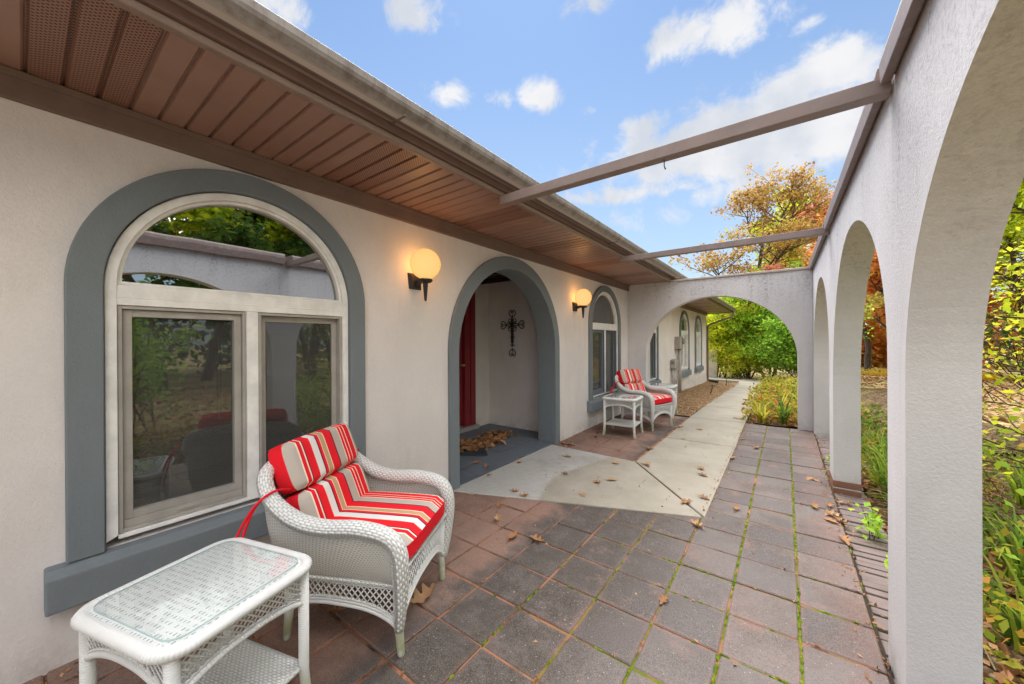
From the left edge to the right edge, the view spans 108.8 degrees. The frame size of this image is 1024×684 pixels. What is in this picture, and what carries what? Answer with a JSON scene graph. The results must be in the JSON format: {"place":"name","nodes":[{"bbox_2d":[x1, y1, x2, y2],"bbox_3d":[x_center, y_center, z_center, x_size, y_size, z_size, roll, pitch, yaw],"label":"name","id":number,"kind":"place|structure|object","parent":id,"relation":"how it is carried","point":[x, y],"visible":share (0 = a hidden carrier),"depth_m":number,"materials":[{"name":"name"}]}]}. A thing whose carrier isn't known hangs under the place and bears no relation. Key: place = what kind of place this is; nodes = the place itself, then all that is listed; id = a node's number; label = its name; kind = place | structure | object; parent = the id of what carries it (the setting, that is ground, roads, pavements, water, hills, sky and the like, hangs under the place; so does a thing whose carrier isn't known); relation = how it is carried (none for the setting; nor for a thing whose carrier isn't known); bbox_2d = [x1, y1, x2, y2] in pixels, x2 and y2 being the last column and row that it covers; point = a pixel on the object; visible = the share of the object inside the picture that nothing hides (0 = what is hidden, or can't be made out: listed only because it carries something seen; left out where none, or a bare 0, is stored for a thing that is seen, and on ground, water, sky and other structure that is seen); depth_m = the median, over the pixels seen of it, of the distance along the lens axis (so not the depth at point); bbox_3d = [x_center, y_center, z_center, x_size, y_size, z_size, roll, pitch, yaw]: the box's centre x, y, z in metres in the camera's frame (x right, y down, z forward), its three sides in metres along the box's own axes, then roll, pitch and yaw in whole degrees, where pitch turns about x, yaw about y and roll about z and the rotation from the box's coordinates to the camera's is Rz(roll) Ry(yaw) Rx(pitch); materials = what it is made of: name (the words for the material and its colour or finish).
{"place":"outdoors","nodes":[
{"label":"outdoors","id":0,"kind":"place"},
{"bbox_2d":[23,411,894,683],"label":"paved patio","id":1,"kind":"structure","parent":0,"point":[444,651],"depth_m":2.02,"materials":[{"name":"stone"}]},
{"bbox_2d":[70,537,311,683],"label":"wicker table","id":2,"kind":"object","parent":1,"relation":"on","point":[168,617],"visible":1,"depth_m":1.24,"materials":[{"name":"white wicker"}]},
{"bbox_2d":[327,585,345,595],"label":"fallen leaf","id":3,"kind":"object","parent":1,"relation":"on","point":[337,593],"visible":0.23,"depth_m":2.04,"materials":[{"name":"brown plant"}]},
{"bbox_2d":[327,605,345,611],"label":"fallen leaf","id":4,"kind":"object","parent":1,"relation":"on","point":[338,609],"visible":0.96,"depth_m":1.93,"materials":[{"name":"brown plant"}]},
{"bbox_2d":[235,423,454,656],"bbox_3d":[-0.794,0.957,1.979,0.793,0.928,0.950,0,0,9],"label":"wicker chair","id":5,"kind":"object","parent":1,"relation":"on","point":[340,508],"visible":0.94,"depth_m":1.77,"materials":[{"name":"white wicker"}]},
{"bbox_2d":[409,583,435,604],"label":"fallen leaf","id":6,"kind":"object","parent":1,"relation":"on","point":[419,597],"visible":0.85,"depth_m":2.02,"materials":[{"name":"brown plant"}]},
{"bbox_2d":[39,414,889,683],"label":"leaf crumbs","id":7,"kind":"object","parent":1,"relation":"on","point":[402,672],"visible":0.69,"depth_m":2.22,"materials":[{"name":"brown plant"}]},
{"bbox_2d":[505,531,517,542],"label":"fallen leaf","id":8,"kind":"object","parent":1,"relation":"on","point":[515,533],"visible":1,"depth_m":2.66,"materials":[{"name":"brown plant"}]},
{"bbox_2d":[527,534,543,540],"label":"fallen leaf","id":9,"kind":"object","parent":1,"relation":"on","point":[536,538],"visible":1,"depth_m":2.62,"materials":[{"name":"brown plant"}]},
{"bbox_2d":[602,393,643,438],"bbox_3d":[1.698,1.114,5.601,0.528,0.578,0.518,0,0,33],"label":"wicker table","id":10,"kind":"object","parent":1,"relation":"on","point":[635,401],"visible":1,"depth_m":5.52,"materials":[{"name":"white wicker"}]},
{"bbox_2d":[609,369,676,430],"bbox_3d":[2.223,0.935,6.182,0.950,0.928,0.793,0,0,-36],"label":"wicker chair","id":11,"kind":"object","parent":1,"relation":"on","point":[632,382],"visible":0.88,"depth_m":6.07,"materials":[{"name":"wicker"}]},
{"bbox_2d":[645,383,677,414],"bbox_3d":[2.873,1.105,7.044,0.528,0.578,0.518,0,0,35],"label":"wicker table","id":12,"kind":"object","parent":1,"relation":"on","point":[673,387],"visible":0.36,"depth_m":6.99,"materials":[{"name":"white wicker"}]},
{"bbox_2d":[449,427,875,683],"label":"moss","id":13,"kind":"object","parent":1,"relation":"on","point":[718,657],"visible":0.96,"depth_m":2.06,"materials":[{"name":"plant"}]},
{"bbox_2d":[658,594,669,603],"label":"fallen leaf","id":14,"kind":"object","parent":1,"relation":"on","point":[663,599],"visible":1,"depth_m":2.00,"materials":[{"name":"brown plant"}]},
{"bbox_2d":[691,519,705,530],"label":"fallen leaf","id":15,"kind":"object","parent":1,"relation":"on","point":[695,522],"visible":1,"depth_m":2.81,"materials":[{"name":"brown plant"}]},
{"bbox_2d":[824,509,841,516],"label":"fallen leaf","id":16,"kind":"object","parent":1,"relation":"on","point":[831,512],"visible":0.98,"depth_m":2.95,"materials":[{"name":"brown plant"}]},
{"bbox_2d":[836,532,852,546],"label":"fallen leaf","id":17,"kind":"object","parent":1,"relation":"on","point":[845,539],"visible":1,"depth_m":2.56,"materials":[{"name":"brown plant"}]},
{"bbox_2d":[808,0,1023,683],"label":"arcade wall","id":18,"kind":"structure","parent":1,"relation":"on","point":[930,179],"depth_m":1.36,"materials":[{"name":"paint"}]},
{"bbox_2d":[620,227,829,262],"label":"wooden beam","id":19,"kind":"structure","parent":18,"relation":"attached to","point":[815,232],"depth_m":4.11,"materials":[{"name":"paint"}]},
{"bbox_2d":[460,423,552,484],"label":"porch floor","id":20,"kind":"structure","parent":0,"point":[522,443],"depth_m":4.73,"materials":[{"name":"concrete"}]},
{"bbox_2d":[460,446,487,455],"bbox_3d":[-0.714,1.394,4.735,0.794,0.017,0.477,0,0,-4],"label":"doormat","id":21,"kind":"object","parent":20,"relation":"on","point":[481,451],"visible":0.26,"depth_m":4.59,"materials":[{"name":"rubber"}]},
{"bbox_2d":[460,429,515,451],"bbox_3d":[-0.396,1.368,5.168,0.715,0.135,1.230,0,0,37],"label":"leaf pile","id":22,"kind":"object","parent":20,"relation":"on","point":[489,439],"visible":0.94,"depth_m":5.02,"materials":[{"name":"brown plant"}]},
{"bbox_2d":[453,445,701,518],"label":"concrete path","id":23,"kind":"structure","parent":0,"point":[529,476],"depth_m":3.62,"materials":[{"name":"concrete"}]},
{"bbox_2d":[255,0,1023,343],"label":"sky","id":24,"kind":"structure","parent":0,"point":[553,89],"materials":[{"name":"blue"}]},
{"bbox_2d":[636,438,734,516],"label":"concrete path","id":25,"kind":"structure","parent":0,"point":[674,469],"depth_m":4.09,"materials":[{"name":"concrete"}]},
{"bbox_2d":[655,381,738,415],"bbox_3d":[5.700,1.501,10.976,1.130,0.306,9.500,0,0,37],"label":"gravel bed","id":26,"kind":"object","parent":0,"point":[711,395],"visible":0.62,"depth_m":10.06,"materials":[{"name":"gravel"}]},
{"bbox_2d":[666,417,744,447],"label":"concrete path","id":27,"kind":"structure","parent":0,"point":[708,434],"depth_m":5.66,"materials":[{"name":"concrete"}]},
{"bbox_2d":[690,406,750,423],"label":"concrete path","id":28,"kind":"structure","parent":0,"point":[718,413],"depth_m":7.06,"materials":[{"name":"concrete"}]},
{"bbox_2d":[706,398,752,410],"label":"concrete path","id":29,"kind":"structure","parent":0,"point":[725,403],"depth_m":8.57,"materials":[{"name":"concrete"}]},
{"bbox_2d":[707,377,760,383],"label":"concrete path","id":30,"kind":"structure","parent":0,"point":[729,380],"depth_m":15.80,"materials":[{"name":"concrete"}]},
{"bbox_2d":[718,392,755,400],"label":"concrete path","id":31,"kind":"structure","parent":0,"point":[734,396],"depth_m":9.99,"materials":[{"name":"concrete"}]},
{"bbox_2d":[460,349,1023,495],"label":"lawn","id":32,"kind":"structure","parent":0,"point":[759,376],"depth_m":14.17,"materials":[{"name":"green plant"}]},
{"bbox_2d":[0,0,736,683],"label":"house","id":33,"kind":"structure","parent":32,"relation":"on","point":[184,184],"depth_m":2.00,"materials":[{"name":"beige paint"}]},
{"bbox_2d":[133,393,217,418],"bbox_3d":[-4.126,1.046,3.830,0.400,0.820,1.600,0,0,37],"label":"console table","id":34,"kind":"object","parent":33,"relation":"on","point":[164,400],"depth_m":4.06,"materials":[{"name":"brown wood"}]},
{"bbox_2d":[187,338,231,433],"bbox_3d":[-2.130,0.307,2.662,0.139,0.675,0.390,0,0,22],"label":"model sailboat","id":35,"kind":"object","parent":33,"relation":"on","point":[207,406],"visible":0.78,"depth_m":2.64,"materials":[{"name":"brown wood"}]},
{"bbox_2d":[133,412,292,507],"bbox_3d":[-2.765,1.018,2.752,0.870,0.825,1.800,0,0,37],"label":"sofa","id":36,"kind":"object","parent":33,"relation":"on","point":[172,460],"visible":0.3,"depth_m":2.62,"materials":[{"name":"leather"}]},
{"bbox_2d":[104,193,348,542],"bbox_3d":[-1.581,0.040,2.214,0.087,1.800,1.190,0,0,37],"label":"window","id":37,"kind":"structure","parent":33,"relation":"in","point":[247,262],"depth_m":2.09,"materials":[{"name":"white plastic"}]},
{"bbox_2d":[266,412,330,444],"bbox_3d":[-1.814,1.065,3.166,0.600,0.760,0.600,0,0,37],"label":"lamp table","id":38,"kind":"object","parent":33,"relation":"on","point":[281,431],"visible":0.34,"depth_m":2.97,"materials":[{"name":"brown wood"}]},
{"bbox_2d":[267,335,329,423],"bbox_3d":[-1.795,0.315,3.111,0.480,0.740,0.477,0,0,37],"label":"table lamp","id":39,"kind":"object","parent":38,"relation":"on","point":[295,355],"visible":0.99,"depth_m":2.95,"materials":[{"name":"beige ceramic"}]},
{"bbox_2d":[407,248,440,300],"bbox_3d":[-0.733,-0.560,3.075,0.272,0.439,0.254,0,0,37],"label":"wall lamp","id":40,"kind":"object","parent":33,"relation":"attached to","point":[425,265],"visible":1,"depth_m":3.00,"materials":[{"name":"glass"}]},
{"bbox_2d":[459,292,479,432],"bbox_3d":[-0.975,0.296,5.543,0.190,2.280,1.220,0,0,37],"label":"door","id":41,"kind":"structure","parent":33,"relation":"in","point":[467,353],"depth_m":5.87,"materials":[{"name":"paint"}]},
{"bbox_2d":[501,310,524,356],"bbox_3d":[0.000,-0.144,5.986,0.488,0.766,0.057,0,0,37],"label":"iron cross","id":42,"kind":"object","parent":33,"relation":"attached to","point":[512,326],"visible":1,"depth_m":5.98,"materials":[{"name":"metal"}]},
{"bbox_2d":[572,289,591,317],"bbox_3d":[1.054,-0.574,5.473,0.272,0.439,0.254,0,0,37],"label":"wall lamp","id":43,"kind":"object","parent":33,"relation":"attached to","point":[583,297],"visible":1,"depth_m":5.40,"materials":[{"name":"glass"}]},
{"bbox_2d":[593,292,617,396],"bbox_3d":[1.622,0.014,6.512,0.087,1.805,1.180,0,0,37],"label":"window","id":44,"kind":"structure","parent":33,"relation":"in","point":[602,328],"depth_m":6.56,"materials":[{"name":"white plastic"}]},
{"bbox_2d":[649,330,656,380],"bbox_3d":[3.212,0.022,8.644,0.087,1.765,1.100,0,0,37],"label":"window","id":45,"kind":"structure","parent":33,"relation":"in","point":[654,338],"depth_m":9.03,"materials":[{"name":"white plastic"}]},
{"bbox_2d":[670,359,678,383],"bbox_3d":[4.565,0.987,10.279,0.137,1.026,0.431,0,0,37],"label":"switch box","id":46,"kind":"object","parent":33,"relation":"attached to","point":[674,364],"visible":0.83,"depth_m":10.14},
{"bbox_2d":[675,337,684,392],"bbox_3d":[4.897,0.688,10.669,0.205,1.680,0.415,0,0,37],"label":"electric meter","id":47,"kind":"object","parent":33,"relation":"attached to","point":[679,342],"visible":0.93,"depth_m":10.71,"materials":[{"name":"grey metal"}]},
{"bbox_2d":[681,314,687,369],"bbox_3d":[5.411,-0.007,11.595,0.087,1.760,1.120,0,0,37],"label":"window","id":48,"kind":"structure","parent":33,"relation":"in","point":[684,327],"depth_m":11.86,"materials":[{"name":"white plastic"}]},
{"bbox_2d":[500,79,891,206],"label":"wooden beam","id":49,"kind":"structure","parent":33,"relation":"attached to","point":[867,93],"depth_m":1.93,"materials":[{"name":"paint"}]},
{"bbox_2d":[696,319,700,365],"bbox_3d":[6.786,-0.002,13.439,0.087,1.730,1.060,0,0,37],"label":"window","id":50,"kind":"structure","parent":33,"relation":"in","point":[698,328],"depth_m":13.73,"materials":[{"name":"white plastic"}]},
{"bbox_2d":[709,348,717,376],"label":"garden wall","id":51,"kind":"structure","parent":32,"relation":"on","point":[713,369],"depth_m":17.63,"materials":[{"name":"beige paint"}]},
{"bbox_2d":[628,267,812,430],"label":"archway wall","id":52,"kind":"structure","parent":32,"relation":"on","point":[785,296],"depth_m":6.19,"materials":[{"name":"paint"}]},
{"bbox_2d":[710,344,768,378],"bbox_3d":[10.452,1.065,16.999,2.433,1.970,2.130,0,0,37],"label":"flowering shrub","id":53,"kind":"object","parent":32,"relation":"on","point":[735,364],"visible":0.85,"depth_m":16.70,"materials":[{"name":"plant"}]},
{"bbox_2d":[706,297,778,377],"bbox_3d":[10.363,-0.088,18.085,4.998,4.174,4.246,0,0,37],"label":"flowering shrub","id":54,"kind":"object","parent":32,"relation":"on","point":[717,332],"visible":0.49,"depth_m":17.25,"materials":[{"name":"plant"}]},
{"bbox_2d":[710,269,787,378],"bbox_3d":[12.426,-0.864,18.906,5.648,5.810,4.740,0,0,37],"label":"flowering shrub","id":55,"kind":"object","parent":32,"relation":"on","point":[755,338],"visible":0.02,"depth_m":18.54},
{"bbox_2d":[668,161,836,376],"bbox_3d":[13.719,-3.784,20.358,7.750,11.654,9.625,0,0,37],"label":"oak tree","id":56,"kind":"object","parent":32,"relation":"on","point":[791,197],"visible":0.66,"depth_m":19.02,"materials":[{"name":"orange plant"}]},
{"bbox_2d":[707,261,804,379],"bbox_3d":[11.674,-0.817,17.090,4.541,5.732,5.246,0,0,-26],"label":"flowering shrub","id":57,"kind":"object","parent":32,"relation":"on","point":[763,312],"visible":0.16,"depth_m":16.98,"materials":[{"name":"plant"}]},
{"bbox_2d":[735,262,784,378],"bbox_3d":[12.269,-0.919,18.472,2.360,5.918,2.752,0,0,14],"label":"maple tree","id":58,"kind":"object","parent":32,"relation":"on","point":[770,267],"visible":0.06,"depth_m":17.86,"materials":[{"name":"orange plant"}]},
{"bbox_2d":[746,184,814,268],"bbox_3d":[28.310,-6.317,37.459,7.390,18.033,8.166,0,0,37],"label":"woodland tree","id":59,"kind":"object","parent":32,"relation":"on","point":[786,260],"visible":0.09,"depth_m":36.72,"materials":[{"name":"orange plant"}]},
{"bbox_2d":[802,246,814,266],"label":"woodland tree","id":60,"kind":"object","parent":32,"relation":"on","point":[807,258],"visible":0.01,"depth_m":34.47,"materials":[{"name":"orange plant"}]},
{"bbox_2d":[743,300,875,379],"bbox_3d":[11.432,-0.180,14.546,3.373,4.464,4.903,0,0,-1],"label":"flowering shrub","id":61,"kind":"object","parent":32,"relation":"on","point":[788,363],"visible":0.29,"depth_m":14.93,"materials":[{"name":"plant"}]},
{"bbox_2d":[790,192,885,319],"bbox_3d":[27.393,-4.850,28.513,7.948,14.775,7.420,0,0,5],"label":"woodland tree","id":62,"kind":"object","parent":32,"relation":"on","point":[820,217],"visible":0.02,"depth_m":30.02,"materials":[{"name":"orange plant"}]},
{"bbox_2d":[807,209,875,370],"bbox_3d":[26.852,-5.190,28.027,6.875,15.269,7.723,0,0,-26],"label":"woodland tree","id":63,"kind":"object","parent":32,"relation":"on","point":[867,356],"depth_m":26.73,"materials":[{"name":"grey plant"}]},
{"bbox_2d":[799,220,886,329],"bbox_3d":[23.369,-3.407,24.172,6.550,11.394,5.831,0,0,-32],"label":"woodland tree","id":64,"kind":"object","parent":32,"relation":"on","point":[877,285],"visible":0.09,"depth_m":23.41,"materials":[{"name":"orange plant"}]},
{"bbox_2d":[817,438,896,683],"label":"brick edging","id":65,"kind":"object","parent":32,"relation":"on","point":[871,553],"visible":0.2,"depth_m":2.47,"materials":[{"name":"brick"}]},
{"bbox_2d":[848,502,887,540],"bbox_3d":[2.617,1.330,2.659,0.185,0.246,0.305,0,0,19],"label":"weed","id":66,"kind":"object","parent":65,"relation":"on","point":[871,528],"visible":0.95,"depth_m":2.65,"materials":[{"name":"plant"}]},
{"bbox_2d":[884,555,887,574],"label":"weed","id":67,"kind":"object","parent":65,"relation":"on","point":[886,563],"visible":0.03,"depth_m":2.13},
{"bbox_2d":[861,316,886,367],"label":"woodland","id":68,"kind":"object","parent":32,"relation":"on","point":[878,341],"visible":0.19,"depth_m":32.78,"materials":[{"name":"orange plant"}]},
{"bbox_2d":[863,268,884,327],"bbox_3d":[17.799,-1.911,20.479,5.066,7.858,5.024,0,0,-39],"label":"golden tree","id":69,"kind":"object","parent":32,"relation":"on","point":[877,300],"visible":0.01,"depth_m":18.83,"materials":[{"name":"yellow plant"}]},
{"bbox_2d":[751,388,1023,453],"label":"planting bed","id":70,"kind":"object","parent":32,"relation":"on","point":[879,399],"visible":0.12,"depth_m":6.54,"materials":[{"name":"soil"}]},
{"bbox_2d":[733,392,765,409],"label":"daylily clump","id":71,"kind":"object","parent":70,"relation":"on","point":[758,401],"visible":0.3,"depth_m":7.44,"materials":[{"name":"yellow plant"}]},
{"bbox_2d":[736,400,793,422],"bbox_3d":[4.336,1.181,6.356,1.072,0.456,0.972,0,0,13],"label":"daylily clump","id":72,"kind":"object","parent":70,"relation":"on","point":[761,413],"visible":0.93,"depth_m":6.37,"materials":[{"name":"green plant"}]},
{"bbox_2d":[755,391,796,418],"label":"daylily clump","id":73,"kind":"object","parent":70,"relation":"on","point":[779,408],"visible":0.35,"depth_m":6.58,"materials":[{"name":"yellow plant"}]},
{"bbox_2d":[768,395,793,424],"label":"iris clump","id":74,"kind":"object","parent":70,"relation":"on","point":[783,420],"visible":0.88,"depth_m":6.18,"materials":[{"name":"plant"}]},
{"bbox_2d":[776,388,797,411],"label":"daylily clump","id":75,"kind":"object","parent":70,"relation":"on","point":[795,395],"visible":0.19,"depth_m":7.64,"materials":[{"name":"yellow plant"}]},
{"bbox_2d":[740,369,887,430],"bbox_3d":[8.056,1.250,10.273,1.950,0.957,10.763,0,0,37],"label":"ground cover","id":76,"kind":"object","parent":70,"relation":"on","point":[772,388],"visible":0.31,"depth_m":7.04,"materials":[{"name":"plant"}]},
{"bbox_2d":[748,382,887,435],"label":"leaf litter","id":77,"kind":"object","parent":70,"relation":"on","point":[788,425],"visible":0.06,"depth_m":6.23,"materials":[{"name":"brown plant"}]},
{"bbox_2d":[749,378,1023,670],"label":"dry stems","id":78,"kind":"object","parent":70,"relation":"on","point":[1014,505],"visible":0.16,"depth_m":3.19,"materials":[{"name":"plant"}]},
{"bbox_2d":[778,287,1023,368],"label":"woodland","id":79,"kind":"object","parent":32,"relation":"on","point":[1002,339],"depth_m":34.66,"materials":[{"name":"green plant"}]},
{"bbox_2d":[861,367,1021,381],"bbox_3d":[23.238,1.774,20.721,7.622,0.717,2.178,0,0,37],"label":"flower border","id":80,"kind":"object","parent":32,"relation":"on","point":[882,372],"visible":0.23,"depth_m":20.39,"materials":[{"name":"plant"}]},
{"bbox_2d":[861,435,1023,683],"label":"planting bed","id":81,"kind":"object","parent":32,"relation":"on","point":[988,670],"visible":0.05,"depth_m":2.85,"materials":[{"name":"brown plant"}]},
{"bbox_2d":[861,425,884,454],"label":"grass clump","id":82,"kind":"object","parent":81,"relation":"on","point":[868,437],"visible":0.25,"depth_m":4.85,"materials":[{"name":"green plant"}]},
{"bbox_2d":[861,446,887,486],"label":"grass clump","id":83,"kind":"object","parent":81,"relation":"on","point":[876,467],"visible":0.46,"depth_m":3.62,"materials":[{"name":"green plant"}]},
{"bbox_2d":[861,428,887,461],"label":"grass clump","id":84,"kind":"object","parent":81,"relation":"on","point":[880,450],"visible":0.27,"depth_m":4.48,"materials":[{"name":"green plant"}]},
{"bbox_2d":[861,455,887,495],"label":"grass clump","id":85,"kind":"object","parent":81,"relation":"on","point":[886,476],"visible":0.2,"depth_m":3.40,"materials":[{"name":"green plant"}]},
{"bbox_2d":[861,440,887,473],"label":"grass clump","id":86,"kind":"object","parent":81,"relation":"on","point":[881,454],"visible":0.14,"depth_m":3.85,"materials":[{"name":"green plant"}]},
{"bbox_2d":[861,429,887,455],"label":"grass clump","id":87,"kind":"object","parent":81,"relation":"on","point":[884,441],"visible":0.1,"depth_m":4.21,"materials":[{"name":"green plant"}]},
{"bbox_2d":[862,425,887,446],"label":"grass clump","id":88,"kind":"object","parent":81,"relation":"on","point":[876,439],"visible":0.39,"depth_m":5.15,"materials":[{"name":"green plant"}]},
{"bbox_2d":[861,420,1023,683],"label":"ground cover","id":89,"kind":"object","parent":81,"relation":"on","point":[1005,626],"visible":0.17,"depth_m":2.12,"materials":[{"name":"plant"}]},
{"bbox_2d":[982,542,1023,653],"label":"grass clump","id":90,"kind":"object","parent":81,"relation":"on","point":[1015,624],"visible":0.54,"depth_m":1.81,"materials":[{"name":"green plant"}]},
{"bbox_2d":[982,502,1023,585],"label":"grass clump","id":91,"kind":"object","parent":81,"relation":"on","point":[1018,538],"visible":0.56,"depth_m":2.18,"materials":[{"name":"green plant"}]},
{"bbox_2d":[982,450,1023,507],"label":"grass clump","id":92,"kind":"object","parent":81,"relation":"on","point":[1014,485],"visible":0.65,"depth_m":3.26,"materials":[{"name":"green plant"}]},
{"bbox_2d":[982,508,1023,544],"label":"grass clump","id":93,"kind":"object","parent":81,"relation":"on","point":[1012,516],"visible":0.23,"depth_m":2.73,"materials":[{"name":"green plant"}]},
{"bbox_2d":[992,460,1023,616],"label":"understory shrub","id":94,"kind":"object","parent":81,"relation":"on","point":[1020,491],"visible":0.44,"depth_m":2.04,"materials":[{"name":"plant"}]},
{"bbox_2d":[861,372,1023,430],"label":"fallen leaves","id":95,"kind":"object","parent":32,"relation":"on","point":[989,415],"visible":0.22,"depth_m":12.05,"materials":[{"name":"brown plant"}]},
{"bbox_2d":[862,382,1023,429],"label":"meadow weeds","id":96,"kind":"object","parent":32,"relation":"on","point":[984,397],"visible":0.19,"depth_m":10.25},
{"bbox_2d":[982,226,1023,408],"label":"understory shrub","id":97,"kind":"object","parent":32,"relation":"on","point":[1017,313],"visible":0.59,"depth_m":5.14,"materials":[{"name":"plant"}]},
{"bbox_2d":[982,202,1023,481],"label":"understory shrub","id":98,"kind":"object","parent":32,"relation":"on","point":[1007,308],"visible":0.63,"depth_m":2.74,"materials":[{"name":"plant"}]},
{"bbox_2d":[982,260,1023,367],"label":"woodland","id":99,"kind":"object","parent":32,"relation":"on","point":[1004,331],"visible":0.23,"depth_m":33.59,"materials":[{"name":"plant"}]},
{"bbox_2d":[987,265,1019,315],"bbox_3d":[29.391,-3.540,24.244,6.020,11.863,6.763,0,0,15],"label":"woodland tree","id":100,"kind":"object","parent":32,"relation":"on","point":[992,298],"visible":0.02,"depth_m":22.10,"materials":[{"name":"yellow plant"}]},
{"bbox_2d":[990,256,1021,292],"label":"woodland tree","id":101,"kind":"object","parent":32,"relation":"on","point":[993,284],"depth_m":25.72,"materials":[{"name":"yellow plant"}]},
{"bbox_2d":[992,180,1023,319],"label":"woodland tree","id":102,"kind":"object","parent":32,"relation":"on","point":[1008,236],"visible":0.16,"depth_m":21.23,"materials":[{"name":"green plant"}]},
{"bbox_2d":[1010,178,1023,222],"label":"woodland tree","id":103,"kind":"object","parent":32,"relation":"on","point":[1016,210],"visible":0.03,"depth_m":19.24,"materials":[{"name":"green plant"}]},
{"bbox_2d":[726,388,759,393],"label":"concrete path","id":104,"kind":"structure","parent":0,"point":[738,390],"depth_m":11.32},
{"bbox_2d":[731,384,759,388],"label":"concrete path","id":105,"kind":"structure","parent":0,"point":[743,386],"depth_m":12.96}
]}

